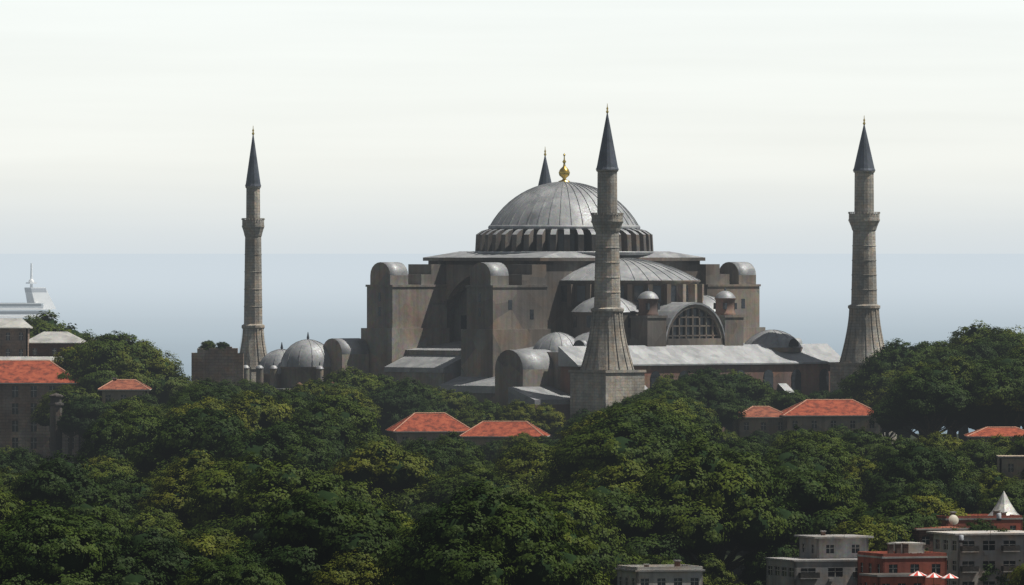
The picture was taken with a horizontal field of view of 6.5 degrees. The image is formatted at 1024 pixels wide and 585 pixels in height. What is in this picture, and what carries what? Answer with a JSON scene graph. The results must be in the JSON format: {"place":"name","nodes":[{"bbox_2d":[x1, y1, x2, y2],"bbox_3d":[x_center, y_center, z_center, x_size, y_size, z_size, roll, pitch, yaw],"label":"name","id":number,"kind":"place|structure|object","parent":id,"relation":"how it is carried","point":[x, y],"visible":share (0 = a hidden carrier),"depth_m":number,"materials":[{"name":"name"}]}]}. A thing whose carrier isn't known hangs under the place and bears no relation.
{"place":"outdoors","nodes":[
{"label":"outdoors","id":0,"kind":"place"},
{"bbox_2d":[38,434,959,584],"bbox_3d":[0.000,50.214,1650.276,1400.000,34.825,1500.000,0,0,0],"label":"terrain","id":1,"kind":"structure","parent":0,"point":[736,571],"depth_m":1623.12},
{"bbox_2d":[0,491,24,523],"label":"tree","id":2,"kind":"object","parent":1,"relation":"on","point":[9,503],"visible":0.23,"depth_m":1516.24,"materials":[{"name":"green plant"}]},
{"bbox_2d":[0,318,32,355],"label":"building","id":3,"kind":"structure","parent":1,"relation":"on","point":[14,336],"depth_m":1840.08,"materials":[{"name":"stone"}]},
{"bbox_2d":[0,360,83,459],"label":"building","id":4,"kind":"structure","parent":1,"relation":"on","point":[25,386],"depth_m":1790.17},
{"bbox_2d":[48,393,63,458],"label":"chimney","id":5,"kind":"object","parent":1,"relation":"on","point":[55,404],"visible":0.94,"depth_m":1761.17,"materials":[{"name":"stone"}]},
{"bbox_2d":[29,332,86,355],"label":"building","id":6,"kind":"structure","parent":1,"relation":"on","point":[46,344],"depth_m":1845.16,"materials":[{"name":"brick"}]},
{"bbox_2d":[25,310,94,340],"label":"tree","id":7,"kind":"object","parent":1,"relation":"on","point":[43,323],"visible":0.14,"depth_m":1867.93,"materials":[{"name":"green plant"}]},
{"bbox_2d":[0,499,122,543],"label":"tree","id":8,"kind":"object","parent":1,"relation":"on","point":[55,510],"visible":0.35,"depth_m":1451.14,"materials":[{"name":"green plant"}]},
{"bbox_2d":[0,508,123,584],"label":"tree","id":9,"kind":"object","parent":1,"relation":"on","point":[41,549],"visible":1,"depth_m":1432.88,"materials":[{"name":"green plant"}]},
{"bbox_2d":[29,384,101,461],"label":"tree","id":10,"kind":"object","parent":1,"relation":"on","point":[70,393],"visible":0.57,"depth_m":1774.27,"materials":[{"name":"green plant"}]},
{"bbox_2d":[5,449,138,525],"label":"tree","id":11,"kind":"object","parent":1,"relation":"on","point":[58,480],"visible":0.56,"depth_m":1542.40,"materials":[{"name":"green plant"}]},
{"bbox_2d":[56,396,111,452],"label":"tree","id":12,"kind":"object","parent":1,"relation":"on","point":[80,414],"visible":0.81,"depth_m":1754.32,"materials":[{"name":"green plant"}]},
{"bbox_2d":[49,495,138,543],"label":"tree","id":13,"kind":"object","parent":1,"relation":"on","point":[80,507],"visible":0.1,"depth_m":1499.70,"materials":[{"name":"green plant"}]},
{"bbox_2d":[78,459,148,483],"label":"tree","id":14,"kind":"object","parent":1,"relation":"on","point":[112,467],"visible":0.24,"depth_m":1617.14,"materials":[{"name":"green plant"}]},
{"bbox_2d":[55,330,178,400],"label":"tree","id":15,"kind":"object","parent":1,"relation":"on","point":[109,345],"visible":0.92,"depth_m":1792.34,"materials":[{"name":"green plant"}]},
{"bbox_2d":[98,378,151,403],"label":"house","id":16,"kind":"structure","parent":1,"relation":"on","point":[115,389],"depth_m":1780.14,"materials":[{"name":"tile"}]},
{"bbox_2d":[99,471,154,514],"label":"tree","id":17,"kind":"object","parent":1,"relation":"on","point":[134,488],"visible":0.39,"depth_m":1570.62,"materials":[{"name":"green plant"}]},
{"bbox_2d":[97,395,160,417],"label":"tree","id":18,"kind":"object","parent":1,"relation":"on","point":[127,404],"visible":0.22,"depth_m":1706.43,"materials":[{"name":"green plant"}]},
{"bbox_2d":[70,407,188,466],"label":"tree","id":19,"kind":"object","parent":1,"relation":"on","point":[115,437],"visible":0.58,"depth_m":1657.88,"materials":[{"name":"green plant"}]},
{"bbox_2d":[91,526,207,584],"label":"tree","id":20,"kind":"object","parent":1,"relation":"on","point":[148,558],"visible":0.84,"depth_m":1443.51,"materials":[{"name":"green plant"}]},
{"bbox_2d":[101,339,198,404],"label":"tree","id":21,"kind":"object","parent":1,"relation":"on","point":[166,371],"visible":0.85,"depth_m":1793.66,"materials":[{"name":"green plant"}]},
{"bbox_2d":[121,512,190,540],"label":"tree","id":22,"kind":"object","parent":1,"relation":"on","point":[170,527],"visible":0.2,"depth_m":1536.88,"materials":[{"name":"green plant"}]},
{"bbox_2d":[120,406,251,481],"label":"tree","id":23,"kind":"object","parent":1,"relation":"on","point":[187,434],"visible":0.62,"depth_m":1619.31,"materials":[{"name":"green plant"}]},
{"bbox_2d":[137,450,238,523],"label":"tree","id":24,"kind":"object","parent":1,"relation":"on","point":[169,490],"visible":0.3,"depth_m":1564.77,"materials":[{"name":"green plant"}]},
{"bbox_2d":[158,384,236,413],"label":"tree","id":25,"kind":"object","parent":1,"relation":"on","point":[197,393],"visible":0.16,"depth_m":1699.23,"materials":[{"name":"green plant"}]},
{"bbox_2d":[158,527,254,560],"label":"tree","id":26,"kind":"object","parent":1,"relation":"on","point":[209,544],"visible":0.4,"depth_m":1479.33,"materials":[{"name":"green plant"}]},
{"bbox_2d":[162,396,253,452],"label":"tree","id":27,"kind":"object","parent":1,"relation":"on","point":[209,403],"visible":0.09,"depth_m":1670.93,"materials":[{"name":"green plant"}]},
{"bbox_2d":[191,347,243,384],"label":"stone building","id":28,"kind":"structure","parent":1,"relation":"on","point":[218,364],"depth_m":1862.10,"materials":[{"name":"stone"}]},
{"bbox_2d":[173,451,275,536],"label":"tree","id":29,"kind":"object","parent":1,"relation":"on","point":[214,492],"visible":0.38,"depth_m":1543.13,"materials":[{"name":"green plant"}]},
{"bbox_2d":[177,549,288,584],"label":"tree","id":30,"kind":"object","parent":1,"relation":"on","point":[244,569],"visible":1,"depth_m":1427.46,"materials":[{"name":"green plant"}]},
{"bbox_2d":[218,390,294,433],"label":"tree","id":31,"kind":"object","parent":1,"relation":"on","point":[260,410],"visible":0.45,"depth_m":1678.29,"materials":[{"name":"green plant"}]},
{"bbox_2d":[186,458,357,549],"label":"tree","id":32,"kind":"object","parent":1,"relation":"on","point":[281,482],"visible":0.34,"depth_m":1520.67,"materials":[{"name":"green plant"}]},
{"bbox_2d":[211,420,336,479],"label":"tree","id":33,"kind":"object","parent":1,"relation":"on","point":[278,442],"visible":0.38,"depth_m":1603.05,"materials":[{"name":"green plant"}]},
{"bbox_2d":[226,481,409,584],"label":"tree","id":34,"kind":"object","parent":1,"relation":"on","point":[310,533],"visible":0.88,"depth_m":1445.84,"materials":[{"name":"green plant"}]},
{"bbox_2d":[287,402,367,462],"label":"tree","id":35,"kind":"object","parent":1,"relation":"on","point":[319,422],"visible":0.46,"depth_m":1646.49,"materials":[{"name":"green plant"}]},
{"bbox_2d":[283,394,387,444],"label":"tree","id":36,"kind":"object","parent":1,"relation":"on","point":[350,412],"visible":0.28,"depth_m":1673.96,"materials":[{"name":"green plant"}]},
{"bbox_2d":[310,469,390,511],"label":"tree","id":37,"kind":"object","parent":1,"relation":"on","point":[359,490],"visible":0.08,"depth_m":1546.92,"materials":[{"name":"green plant"}]},
{"bbox_2d":[320,366,383,397],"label":"tree","id":38,"kind":"object","parent":1,"relation":"on","point":[347,378],"visible":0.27,"depth_m":1815.21,"materials":[{"name":"green plant"}]},
{"bbox_2d":[307,547,398,584],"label":"tree","id":39,"kind":"object","parent":1,"relation":"on","point":[342,573],"visible":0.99,"depth_m":1437.29,"materials":[{"name":"green plant"}]},
{"bbox_2d":[329,435,439,514],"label":"tree","id":40,"kind":"object","parent":1,"relation":"on","point":[393,473],"visible":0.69,"depth_m":1588.14,"materials":[{"name":"green plant"}]},
{"bbox_2d":[366,384,427,438],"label":"tree","id":41,"kind":"object","parent":1,"relation":"on","point":[395,404],"visible":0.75,"depth_m":1799.19,"materials":[{"name":"green plant"}]},
{"bbox_2d":[388,377,455,416],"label":"tree","id":42,"kind":"object","parent":1,"relation":"on","point":[431,399],"visible":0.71,"depth_m":1812.41,"materials":[{"name":"green plant"}]},
{"bbox_2d":[385,412,470,445],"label":"park house","id":43,"kind":"structure","parent":1,"relation":"on","point":[428,426],"depth_m":1773.40,"materials":[{"name":"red tile"}]},
{"bbox_2d":[401,437,460,478],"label":"tree","id":44,"kind":"object","parent":1,"relation":"on","point":[440,458],"visible":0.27,"depth_m":1642.59,"materials":[{"name":"green plant"}]},
{"bbox_2d":[433,386,473,416],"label":"tree","id":45,"kind":"object","parent":1,"relation":"on","point":[457,402],"visible":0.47,"depth_m":1828.29,"materials":[{"name":"green plant"}]},
{"bbox_2d":[435,430,486,465],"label":"tree","id":46,"kind":"object","parent":1,"relation":"on","point":[456,445],"visible":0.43,"depth_m":1659.04,"materials":[{"name":"green plant"}]},
{"bbox_2d":[415,464,540,509],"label":"tree","id":47,"kind":"object","parent":1,"relation":"on","point":[442,488],"visible":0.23,"depth_m":1582.58,"materials":[{"name":"green plant"}]},
{"bbox_2d":[373,479,601,584],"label":"tree","id":48,"kind":"object","parent":1,"relation":"on","point":[474,536],"visible":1,"depth_m":1424.75,"materials":[{"name":"green plant"}]},
{"bbox_2d":[460,421,549,445],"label":"park house","id":49,"kind":"structure","parent":1,"relation":"on","point":[481,433],"depth_m":1767.60,"materials":[{"name":"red tile"}]},
{"bbox_2d":[492,400,548,431],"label":"tree","id":50,"kind":"object","parent":1,"relation":"on","point":[519,412],"visible":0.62,"depth_m":1801.04,"materials":[{"name":"green plant"}]},
{"bbox_2d":[491,438,557,500],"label":"tree","id":51,"kind":"object","parent":1,"relation":"on","point":[525,465],"visible":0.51,"depth_m":1608.55,"materials":[{"name":"green plant"}]},
{"bbox_2d":[527,402,567,439],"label":"tree","id":52,"kind":"object","parent":1,"relation":"on","point":[551,417],"visible":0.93,"depth_m":1799.60,"materials":[{"name":"green plant"}]},
{"bbox_2d":[503,508,613,584],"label":"tree","id":53,"kind":"object","parent":1,"relation":"on","point":[580,540],"visible":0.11,"depth_m":1447.71,"materials":[{"name":"green plant"}]},
{"bbox_2d":[240,103,896,442],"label":"mosque","id":54,"kind":"structure","parent":1,"relation":"on","point":[566,298],"depth_m":1879.31,"materials":[{"name":"stone"}]},
{"bbox_2d":[511,485,642,584],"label":"tree","id":55,"kind":"object","parent":1,"relation":"on","point":[567,506],"visible":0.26,"depth_m":1510.04,"materials":[{"name":"green plant"}]},
{"bbox_2d":[524,417,685,496],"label":"tree","id":56,"kind":"object","parent":1,"relation":"on","point":[603,446],"visible":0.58,"depth_m":1582.68,"materials":[{"name":"green plant"}]},
{"bbox_2d":[564,457,652,498],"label":"tree","id":57,"kind":"object","parent":1,"relation":"on","point":[622,475],"visible":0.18,"depth_m":1557.06,"materials":[{"name":"green plant"}]},
{"bbox_2d":[541,404,700,480],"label":"tree","id":58,"kind":"object","parent":1,"relation":"on","point":[657,420],"visible":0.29,"depth_m":1601.36,"materials":[{"name":"green plant"}]},
{"bbox_2d":[572,478,691,564],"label":"tree","id":59,"kind":"object","parent":1,"relation":"on","point":[626,510],"visible":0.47,"depth_m":1524.83,"materials":[{"name":"green plant"}]},
{"bbox_2d":[574,399,721,454],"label":"tree","id":60,"kind":"object","parent":1,"relation":"on","point":[644,406],"visible":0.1,"depth_m":1618.01,"materials":[{"name":"green plant"}]},
{"bbox_2d":[615,560,704,584],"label":"building","id":61,"kind":"structure","parent":1,"relation":"on","point":[676,573],"depth_m":1481.16,"materials":[{"name":"white paint"}]},
{"bbox_2d":[629,392,717,443],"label":"tree","id":62,"kind":"object","parent":1,"relation":"on","point":[678,405],"visible":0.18,"depth_m":1682.83,"materials":[{"name":"green plant"}]},
{"bbox_2d":[672,372,748,424],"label":"tree","id":63,"kind":"object","parent":1,"relation":"on","point":[706,390],"visible":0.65,"depth_m":1777.18,"materials":[{"name":"green plant"}]},
{"bbox_2d":[670,366,760,427],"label":"tree","id":64,"kind":"object","parent":1,"relation":"on","point":[732,381],"visible":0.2,"depth_m":1816.08,"materials":[{"name":"green plant"}]},
{"bbox_2d":[686,553,746,584],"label":"tree","id":65,"kind":"object","parent":1,"relation":"on","point":[715,574],"visible":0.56,"depth_m":1523.83,"materials":[{"name":"green plant"}]},
{"bbox_2d":[630,436,813,571],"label":"tree","id":66,"kind":"object","parent":1,"relation":"on","point":[705,497],"visible":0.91,"depth_m":1533.38,"materials":[{"name":"green plant"}]},
{"bbox_2d":[711,436,775,468],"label":"tree","id":67,"kind":"object","parent":1,"relation":"on","point":[745,444],"visible":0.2,"depth_m":1648.35,"materials":[{"name":"green plant"}]},
{"bbox_2d":[723,369,774,406],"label":"tree","id":68,"kind":"object","parent":1,"relation":"on","point":[756,391],"visible":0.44,"depth_m":1823.93,"materials":[{"name":"green plant"}]},
{"bbox_2d":[733,406,782,438],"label":"park house","id":69,"kind":"structure","parent":1,"relation":"on","point":[768,419],"depth_m":1786.29,"materials":[{"name":"beige paint"}]},
{"bbox_2d":[736,539,798,584],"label":"tree","id":70,"kind":"object","parent":1,"relation":"on","point":[754,573],"visible":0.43,"depth_m":1532.31,"materials":[{"name":"green plant"}]},
{"bbox_2d":[766,390,811,410],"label":"tree","id":71,"kind":"object","parent":1,"relation":"on","point":[782,400],"visible":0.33,"depth_m":1811.73,"materials":[{"name":"green plant"}]},
{"bbox_2d":[722,454,868,551],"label":"tree","id":72,"kind":"object","parent":1,"relation":"on","point":[826,504],"visible":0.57,"depth_m":1548.97,"materials":[{"name":"green plant"}]},
{"bbox_2d":[765,557,856,584],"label":"building","id":73,"kind":"structure","parent":1,"relation":"on","point":[794,571],"depth_m":1500.81,"materials":[{"name":"concrete"}]},
{"bbox_2d":[794,531,873,558],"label":"building","id":74,"kind":"structure","parent":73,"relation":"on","point":[833,546],"depth_m":1506.70,"materials":[{"name":"grey paint"}]},
{"bbox_2d":[754,437,867,501],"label":"tree","id":75,"kind":"object","parent":1,"relation":"on","point":[801,450],"visible":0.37,"depth_m":1611.26,"materials":[{"name":"green plant"}]},
{"bbox_2d":[787,430,873,470],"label":"tree","id":76,"kind":"object","parent":1,"relation":"on","point":[836,442],"visible":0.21,"depth_m":1646.88,"materials":[{"name":"green plant"}]},
{"bbox_2d":[780,399,881,435],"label":"park house","id":77,"kind":"structure","parent":1,"relation":"on","point":[822,415],"depth_m":1782.71,"materials":[{"name":"tile"}]},
{"bbox_2d":[833,426,892,462],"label":"tree","id":78,"kind":"object","parent":1,"relation":"on","point":[864,443],"visible":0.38,"depth_m":1675.52,"materials":[{"name":"green plant"}]},
{"bbox_2d":[831,515,911,550],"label":"tree","id":79,"kind":"object","parent":1,"relation":"on","point":[881,532],"visible":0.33,"depth_m":1526.85,"materials":[{"name":"green plant"}]},
{"bbox_2d":[854,366,908,438],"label":"tree","id":80,"kind":"object","parent":1,"relation":"on","point":[871,399],"visible":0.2,"depth_m":1802.99,"materials":[{"name":"green plant"}]},
{"bbox_2d":[837,338,933,436],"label":"tree","id":81,"kind":"object","parent":1,"relation":"on","point":[894,355],"visible":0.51,"depth_m":1808.20,"materials":[{"name":"green plant"}]},
{"bbox_2d":[859,573,927,584],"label":"town block","id":82,"kind":"structure","parent":1,"relation":"on","point":[886,579],"depth_m":1470.91,"materials":[{"name":"red paint"}]},
{"bbox_2d":[847,494,941,550],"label":"tree","id":83,"kind":"object","parent":1,"relation":"on","point":[906,514],"visible":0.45,"depth_m":1544.15,"materials":[{"name":"green plant"}]},
{"bbox_2d":[865,435,932,466],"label":"tree","id":84,"kind":"object","parent":1,"relation":"on","point":[888,451],"visible":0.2,"depth_m":1663.50,"materials":[{"name":"green plant"}]},
{"bbox_2d":[857,543,947,584],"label":"building","id":85,"kind":"structure","parent":1,"relation":"on","point":[890,560],"depth_m":1491.34,"materials":[{"name":"red paint"}]},
{"bbox_2d":[866,373,962,439],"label":"tree","id":86,"kind":"object","parent":1,"relation":"on","point":[886,422],"visible":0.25,"depth_m":1738.97,"materials":[{"name":"green plant"}]},
{"bbox_2d":[855,441,982,511],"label":"tree","id":87,"kind":"object","parent":1,"relation":"on","point":[934,466],"visible":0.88,"depth_m":1609.10,"materials":[{"name":"green plant"}]},
{"bbox_2d":[898,478,957,508],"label":"tree","id":88,"kind":"object","parent":1,"relation":"on","point":[921,489],"visible":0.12,"depth_m":1581.70,"materials":[{"name":"green plant"}]},
{"bbox_2d":[884,364,975,437],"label":"tree","id":89,"kind":"object","parent":1,"relation":"on","point":[925,391],"visible":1,"depth_m":1722.79,"materials":[{"name":"green plant"}]},
{"bbox_2d":[908,431,964,453],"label":"tree","id":90,"kind":"object","parent":1,"relation":"on","point":[937,440],"visible":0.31,"depth_m":1677.40,"materials":[{"name":"green plant"}]},
{"bbox_2d":[906,494,970,525],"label":"tree","id":91,"kind":"object","parent":1,"relation":"on","point":[937,506],"visible":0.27,"depth_m":1565.80,"materials":[{"name":"green plant"}]},
{"bbox_2d":[910,526,969,551],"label":"building","id":92,"kind":"structure","parent":1,"relation":"on","point":[920,535],"depth_m":1539.78,"materials":[{"name":"brick"}]},
{"bbox_2d":[925,355,976,440],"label":"tree","id":93,"kind":"object","parent":1,"relation":"on","point":[960,369],"visible":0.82,"depth_m":1733.91,"materials":[{"name":"green plant"}]},
{"bbox_2d":[926,530,1023,584],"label":"building","id":94,"kind":"structure","parent":1,"relation":"on","point":[975,551],"depth_m":1520.19,"materials":[{"name":"white paint"}]},
{"bbox_2d":[949,339,1007,363],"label":"tree","id":95,"kind":"object","parent":1,"relation":"on","point":[979,351],"visible":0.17,"depth_m":1793.19,"materials":[{"name":"green plant"}]},
{"bbox_2d":[941,319,1016,348],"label":"tree","id":96,"kind":"object","parent":1,"relation":"on","point":[978,332],"visible":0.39,"depth_m":1807.82,"materials":[{"name":"green plant"}]},
{"bbox_2d":[936,510,1022,530],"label":"building","id":97,"kind":"structure","parent":1,"relation":"on","point":[1012,522],"depth_m":1561.38,"materials":[{"name":"concrete"}]},
{"bbox_2d":[955,439,1010,476],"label":"tree","id":98,"kind":"object","parent":1,"relation":"on","point":[979,455],"visible":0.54,"depth_m":1669.76,"materials":[{"name":"green plant"}]},
{"bbox_2d":[959,468,1009,513],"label":"tree","id":99,"kind":"object","parent":1,"relation":"on","point":[991,481],"visible":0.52,"depth_m":1617.84,"materials":[{"name":"green plant"}]},
{"bbox_2d":[964,353,1023,426],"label":"tree","id":100,"kind":"object","parent":1,"relation":"on","point":[998,389],"visible":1,"depth_m":1721.32,"materials":[{"name":"green plant"}]},
{"bbox_2d":[964,427,1023,443],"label":"park house","id":101,"kind":"structure","parent":1,"relation":"on","point":[985,433],"depth_m":1707.00,"materials":[{"name":"orange tile"}]},
{"bbox_2d":[970,357,1021,426],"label":"tree","id":102,"kind":"object","parent":1,"relation":"on","point":[1009,414],"visible":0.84,"depth_m":1724.83,"materials":[{"name":"green plant"}]},
{"bbox_2d":[971,481,1023,521],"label":"tree","id":103,"kind":"object","parent":1,"relation":"on","point":[1015,496],"visible":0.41,"depth_m":1595.57,"materials":[{"name":"green plant"}]},
{"bbox_2d":[974,333,1023,355],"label":"tree","id":104,"kind":"object","parent":1,"relation":"on","point":[1004,341],"visible":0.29,"depth_m":1797.33,"materials":[{"name":"green plant"}]},
{"bbox_2d":[996,455,1023,480],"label":"building","id":105,"kind":"structure","parent":1,"relation":"on","point":[1011,466],"depth_m":1642.18,"materials":[{"name":"beige paint"}]},
{"bbox_2d":[0,254,1023,433],"bbox_3d":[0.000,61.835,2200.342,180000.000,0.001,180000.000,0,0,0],"label":"sea","id":106,"kind":"structure","parent":0,"point":[183,307],"depth_m":14079.08,"materials":[{"name":"liquid"}]},
{"bbox_2d":[0,263,56,320],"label":"cruise ship","id":107,"kind":"object","parent":106,"relation":"on","point":[38,299],"visible":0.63,"depth_m":4477.51,"materials":[{"name":"paint"}]},
{"bbox_2d":[0,0,1023,253],"label":"sky","id":108,"kind":"structure","parent":0,"point":[379,126],"materials":[{"name":"white"}]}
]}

